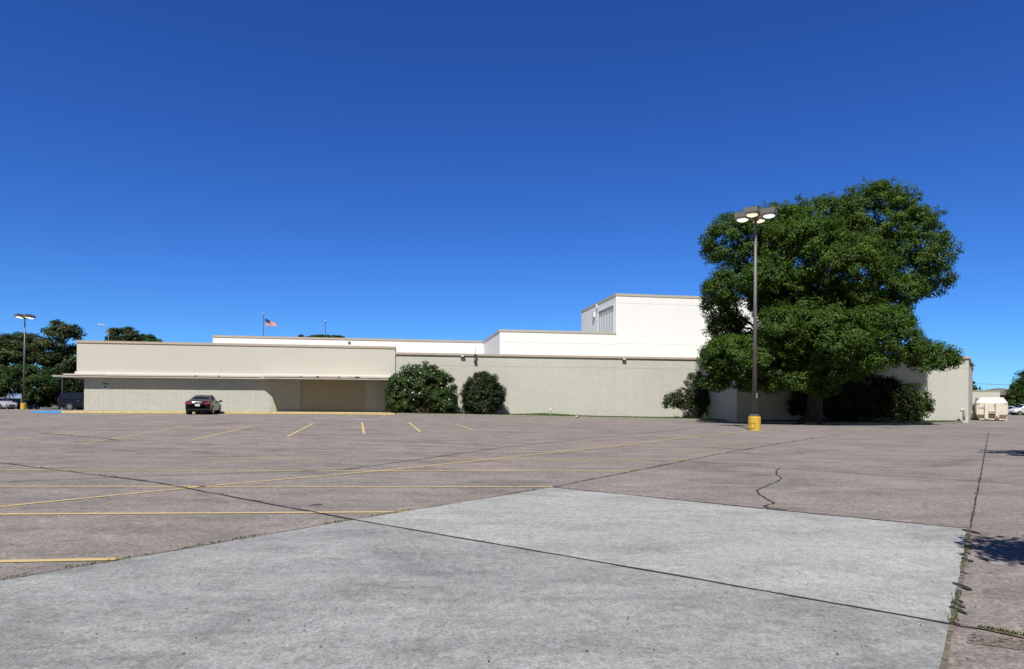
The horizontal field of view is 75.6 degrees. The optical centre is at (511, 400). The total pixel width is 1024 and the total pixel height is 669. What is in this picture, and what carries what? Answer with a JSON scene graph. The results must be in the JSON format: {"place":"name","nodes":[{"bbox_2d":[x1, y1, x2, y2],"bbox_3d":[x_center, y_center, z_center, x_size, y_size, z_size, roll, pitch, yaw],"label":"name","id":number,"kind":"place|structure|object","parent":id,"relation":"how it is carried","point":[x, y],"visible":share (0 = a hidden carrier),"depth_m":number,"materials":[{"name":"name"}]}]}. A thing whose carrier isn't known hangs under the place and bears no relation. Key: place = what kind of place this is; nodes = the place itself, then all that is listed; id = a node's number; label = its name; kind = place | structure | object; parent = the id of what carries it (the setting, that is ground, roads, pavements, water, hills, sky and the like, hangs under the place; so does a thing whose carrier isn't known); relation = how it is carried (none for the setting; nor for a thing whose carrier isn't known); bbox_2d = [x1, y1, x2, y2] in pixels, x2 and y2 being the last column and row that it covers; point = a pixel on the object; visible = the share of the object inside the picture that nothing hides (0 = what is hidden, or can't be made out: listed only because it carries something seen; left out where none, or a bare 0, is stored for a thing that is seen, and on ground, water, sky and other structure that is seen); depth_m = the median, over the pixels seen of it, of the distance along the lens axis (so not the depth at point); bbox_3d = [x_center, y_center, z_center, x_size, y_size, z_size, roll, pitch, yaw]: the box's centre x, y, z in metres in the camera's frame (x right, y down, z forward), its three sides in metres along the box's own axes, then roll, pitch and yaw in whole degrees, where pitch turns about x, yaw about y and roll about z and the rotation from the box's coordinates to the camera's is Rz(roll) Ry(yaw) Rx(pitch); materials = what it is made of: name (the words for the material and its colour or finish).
{"place":"outdoors","nodes":[
{"label":"outdoors","id":0,"kind":"place"},
{"bbox_2d":[33,404,75,408],"bbox_3d":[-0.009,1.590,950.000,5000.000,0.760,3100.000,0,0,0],"label":"ground","id":1,"kind":"structure","parent":0,"point":[54,407],"depth_m":133.02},
{"bbox_2d":[6,394,21,408],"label":"notice sign","id":2,"kind":"object","parent":1,"relation":"on","point":[13,396],"visible":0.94,"depth_m":97.97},
{"bbox_2d":[0,333,32,370],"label":"pine tree","id":3,"kind":"object","parent":1,"relation":"on","point":[10,347],"visible":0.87,"depth_m":101.78,"materials":[{"name":"green plant"}]},
{"bbox_2d":[10,331,56,408],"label":"pine tree","id":4,"kind":"object","parent":1,"relation":"on","point":[29,337],"visible":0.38,"depth_m":110.64,"materials":[{"name":"green plant"}]},
{"bbox_2d":[0,361,67,408],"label":"broadleaf tree","id":5,"kind":"object","parent":1,"relation":"on","point":[11,380],"visible":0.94,"depth_m":99.33,"materials":[{"name":"green plant"}]},
{"bbox_2d":[27,366,83,409],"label":"broadleaf tree","id":6,"kind":"object","parent":1,"relation":"on","point":[75,384],"visible":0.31,"depth_m":103.24,"materials":[{"name":"green plant"}]},
{"bbox_2d":[28,319,87,408],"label":"pine tree","id":7,"kind":"object","parent":1,"relation":"on","point":[60,355],"visible":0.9,"depth_m":106.64,"materials":[{"name":"green plant"}]},
{"bbox_2d":[103,326,140,340],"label":"pine tree","id":8,"kind":"object","parent":1,"relation":"on","point":[128,333],"visible":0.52,"depth_m":125.29,"materials":[{"name":"green plant"}]},
{"bbox_2d":[121,334,162,341],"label":"broadleaf tree","id":9,"kind":"object","parent":1,"relation":"on","point":[148,338],"visible":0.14,"depth_m":132.79,"materials":[{"name":"green plant"}]},
{"bbox_2d":[305,334,344,337],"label":"broadleaf tree","id":10,"kind":"object","parent":1,"relation":"on","point":[329,336],"visible":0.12,"depth_m":151.12,"materials":[{"name":"green plant"}]},
{"bbox_2d":[52,293,974,422],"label":"store building","id":11,"kind":"structure","parent":1,"relation":"on","point":[621,354],"depth_m":58.83,"materials":[{"name":"beige paint"}]},
{"bbox_2d":[973,391,1000,406],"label":"loading dock wall","id":12,"kind":"structure","parent":1,"relation":"on","point":[977,395],"depth_m":92.00,"materials":[{"name":"white paint"}]},
{"bbox_2d":[984,388,1009,398],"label":"brick house","id":13,"kind":"structure","parent":1,"relation":"on","point":[1002,393],"depth_m":153.88,"materials":[{"name":"grey"}]},
{"bbox_2d":[1004,383,1023,406],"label":"broadleaf tree","id":14,"kind":"object","parent":1,"relation":"on","point":[1013,398],"visible":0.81,"depth_m":115.55,"materials":[{"name":"green plant"}]},
{"bbox_2d":[1010,370,1023,404],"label":"broadleaf tree","id":15,"kind":"object","parent":1,"relation":"on","point":[1020,380],"visible":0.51,"depth_m":121.44,"materials":[{"name":"green plant"}]},
{"bbox_2d":[214,411,393,412],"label":"sidewalk","id":16,"kind":"structure","parent":0,"point":[286,411],"depth_m":55.89,"materials":[{"name":"concrete"}]},
{"bbox_2d":[0,520,948,668],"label":"concrete apron","id":17,"kind":"object","parent":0,"point":[266,600],"visible":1,"depth_m":4.88,"materials":[{"name":"grey concrete"}]},
{"bbox_2d":[0,408,1023,668],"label":"parking lot","id":18,"kind":"structure","parent":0,"point":[284,470],"depth_m":14.09,"materials":[{"name":"grey asphalt"}]},
{"bbox_2d":[0,398,17,408],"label":"sedan","id":19,"kind":"object","parent":18,"relation":"on","point":[5,403],"visible":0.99,"depth_m":83.36,"materials":[{"name":"paint"}]},
{"bbox_2d":[14,314,35,408],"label":"parking lot light","id":20,"kind":"object","parent":18,"relation":"on","point":[23,404],"visible":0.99,"depth_m":87.94,"materials":[{"name":"grey metal"}]},
{"bbox_2d":[16,401,42,408],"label":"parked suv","id":21,"kind":"object","parent":18,"relation":"on","point":[35,406],"visible":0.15,"depth_m":106.68,"materials":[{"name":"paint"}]},
{"bbox_2d":[58,392,83,409],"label":"minivan","id":22,"kind":"object","parent":18,"relation":"on","point":[71,401],"visible":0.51,"depth_m":66.98,"materials":[{"name":"paint"}]},
{"bbox_2d":[185,395,221,414],"bbox_3d":[-24.090,0.316,51.662,2.240,1.592,4.631,0,0,-13],"label":"sedan","id":23,"kind":"object","parent":18,"relation":"on","point":[199,404],"visible":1,"depth_m":49.85,"materials":[{"name":"paint"}]},
{"bbox_2d":[61,411,394,414],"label":"yellow kerb","id":24,"kind":"structure","parent":18,"relation":"on","point":[226,412],"depth_m":54.01,"materials":[{"name":"paint"}]},
{"bbox_2d":[26,509,989,663],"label":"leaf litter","id":25,"kind":"object","parent":18,"relation":"on","point":[488,660],"visible":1,"depth_m":4.63,"materials":[{"name":"brown plant"}]},
{"bbox_2d":[0,438,1023,635],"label":"weeds","id":26,"kind":"object","parent":18,"relation":"on","point":[955,602],"visible":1,"depth_m":6.58,"materials":[{"name":"green plant"}]},
{"bbox_2d":[395,413,962,424],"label":"grey kerb","id":27,"kind":"structure","parent":18,"relation":"on","point":[674,419],"depth_m":55.98,"materials":[{"name":"concrete"}]},
{"bbox_2d":[734,206,776,430],"bbox_3d":[14.012,-4.540,38.053,2.093,12.720,2.093,0,0,-10],"label":"parking lot light","id":28,"kind":"object","parent":18,"relation":"on","point":[755,214],"visible":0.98,"depth_m":37.96,"materials":[{"name":"grey metal"}]},
{"bbox_2d":[971,411,978,419],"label":"metal bin","id":29,"kind":"object","parent":18,"relation":"on","point":[973,416],"visible":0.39,"depth_m":69.72,"materials":[{"name":"beige metal"}]},
{"bbox_2d":[974,397,1007,420],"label":"trash compactor","id":30,"kind":"object","parent":18,"relation":"on","point":[990,408],"visible":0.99,"depth_m":66.55,"materials":[{"name":"beige metal"}]},
{"bbox_2d":[1008,404,1023,414],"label":"parked suv","id":31,"kind":"object","parent":18,"relation":"on","point":[1018,410],"visible":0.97,"depth_m":103.51,"materials":[{"name":"paint"}]},
{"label":"flagpole","id":32,"kind":"object","parent":18,"relation":"on","visible":0},
{"bbox_2d":[265,318,277,325],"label":"flag","id":33,"kind":"object","parent":32,"relation":"attached to","point":[269,322],"visible":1,"depth_m":112.02,"materials":[{"name":"multicoloured fabric"}]},
{"bbox_2d":[0,0,1023,397],"label":"sky","id":34,"kind":"structure","parent":0,"point":[194,171],"materials":[{"name":"blue"}]},
{"bbox_2d":[356,487,966,622],"bbox_3d":[1.884,1.606,8.550,6.630,0.001,4.484,0,0,37],"label":"concrete apron","id":35,"kind":"object","parent":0,"point":[883,564],"visible":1,"depth_m":7.55,"materials":[{"name":"grey concrete"}]},
{"bbox_2d":[416,413,927,422],"bbox_3d":[17.584,1.466,56.958,55.455,0.535,11.716,0,0,-4],"label":"planting strip","id":36,"kind":"object","parent":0,"point":[651,417],"visible":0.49,"depth_m":58.04,"materials":[{"name":"soil"}]},
{"bbox_2d":[384,360,458,413],"bbox_3d":[-7.839,-1.163,57.304,6.482,4.756,3.300,0,0,0],"label":"oleander shrub","id":37,"kind":"object","parent":36,"relation":"on","point":[411,387],"visible":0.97,"depth_m":56.60,"materials":[{"name":"green plant"}]},
{"bbox_2d":[459,370,506,413],"bbox_3d":[-2.531,-0.712,58.155,4.338,4.002,2.948,0,0,0],"label":"evergreen shrub","id":38,"kind":"object","parent":36,"relation":"on","point":[486,385],"visible":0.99,"depth_m":57.45,"materials":[{"name":"green plant"}]},
{"bbox_2d":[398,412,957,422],"bbox_3d":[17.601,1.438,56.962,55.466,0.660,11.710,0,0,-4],"label":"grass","id":39,"kind":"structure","parent":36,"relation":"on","point":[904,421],"depth_m":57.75,"materials":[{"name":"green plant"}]},
{"bbox_2d":[960,408,965,422],"bbox_3d":[39.783,1.308,58.228,0.547,1.256,0.374,0,0,0],"label":"gooseneck pipe","id":40,"kind":"object","parent":39,"relation":"on","point":[963,414],"visible":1,"depth_m":58.16,"materials":[{"name":"beige metal"}]},
{"bbox_2d":[661,370,711,417],"bbox_3d":[16.531,-0.553,60.396,6.296,4.608,2.437,0,0,-16],"label":"holly tree","id":41,"kind":"object","parent":36,"relation":"on","point":[693,400],"visible":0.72,"depth_m":59.96,"materials":[{"name":"green plant"}]},
{"bbox_2d":[696,176,964,424],"bbox_3d":[25.045,-8.074,51.732,21.699,20.095,13.998,0,0,0],"label":"oak tree","id":42,"kind":"object","parent":36,"relation":"on","point":[802,327],"visible":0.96,"depth_m":49.60,"materials":[{"name":"green plant"}]},
{"bbox_2d":[785,371,922,421],"bbox_3d":[28.900,-0.441,55.586,11.700,4.619,3.693,0,0,-4],"label":"shaded shrub","id":43,"kind":"object","parent":36,"relation":"on","point":[881,394],"visible":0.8,"depth_m":54.89,"materials":[{"name":"green plant"}]},
{"bbox_2d":[904,381,935,421],"bbox_3d":[34.833,0.139,56.352,2.994,3.535,2.497,0,0,0],"label":"sunlit shrub","id":44,"kind":"object","parent":36,"relation":"on","point":[926,405],"visible":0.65,"depth_m":56.07,"materials":[{"name":"green plant"}]},
{"bbox_2d":[675,421,1023,430],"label":"driveway","id":45,"kind":"structure","parent":0,"point":[883,426],"depth_m":48.08,"materials":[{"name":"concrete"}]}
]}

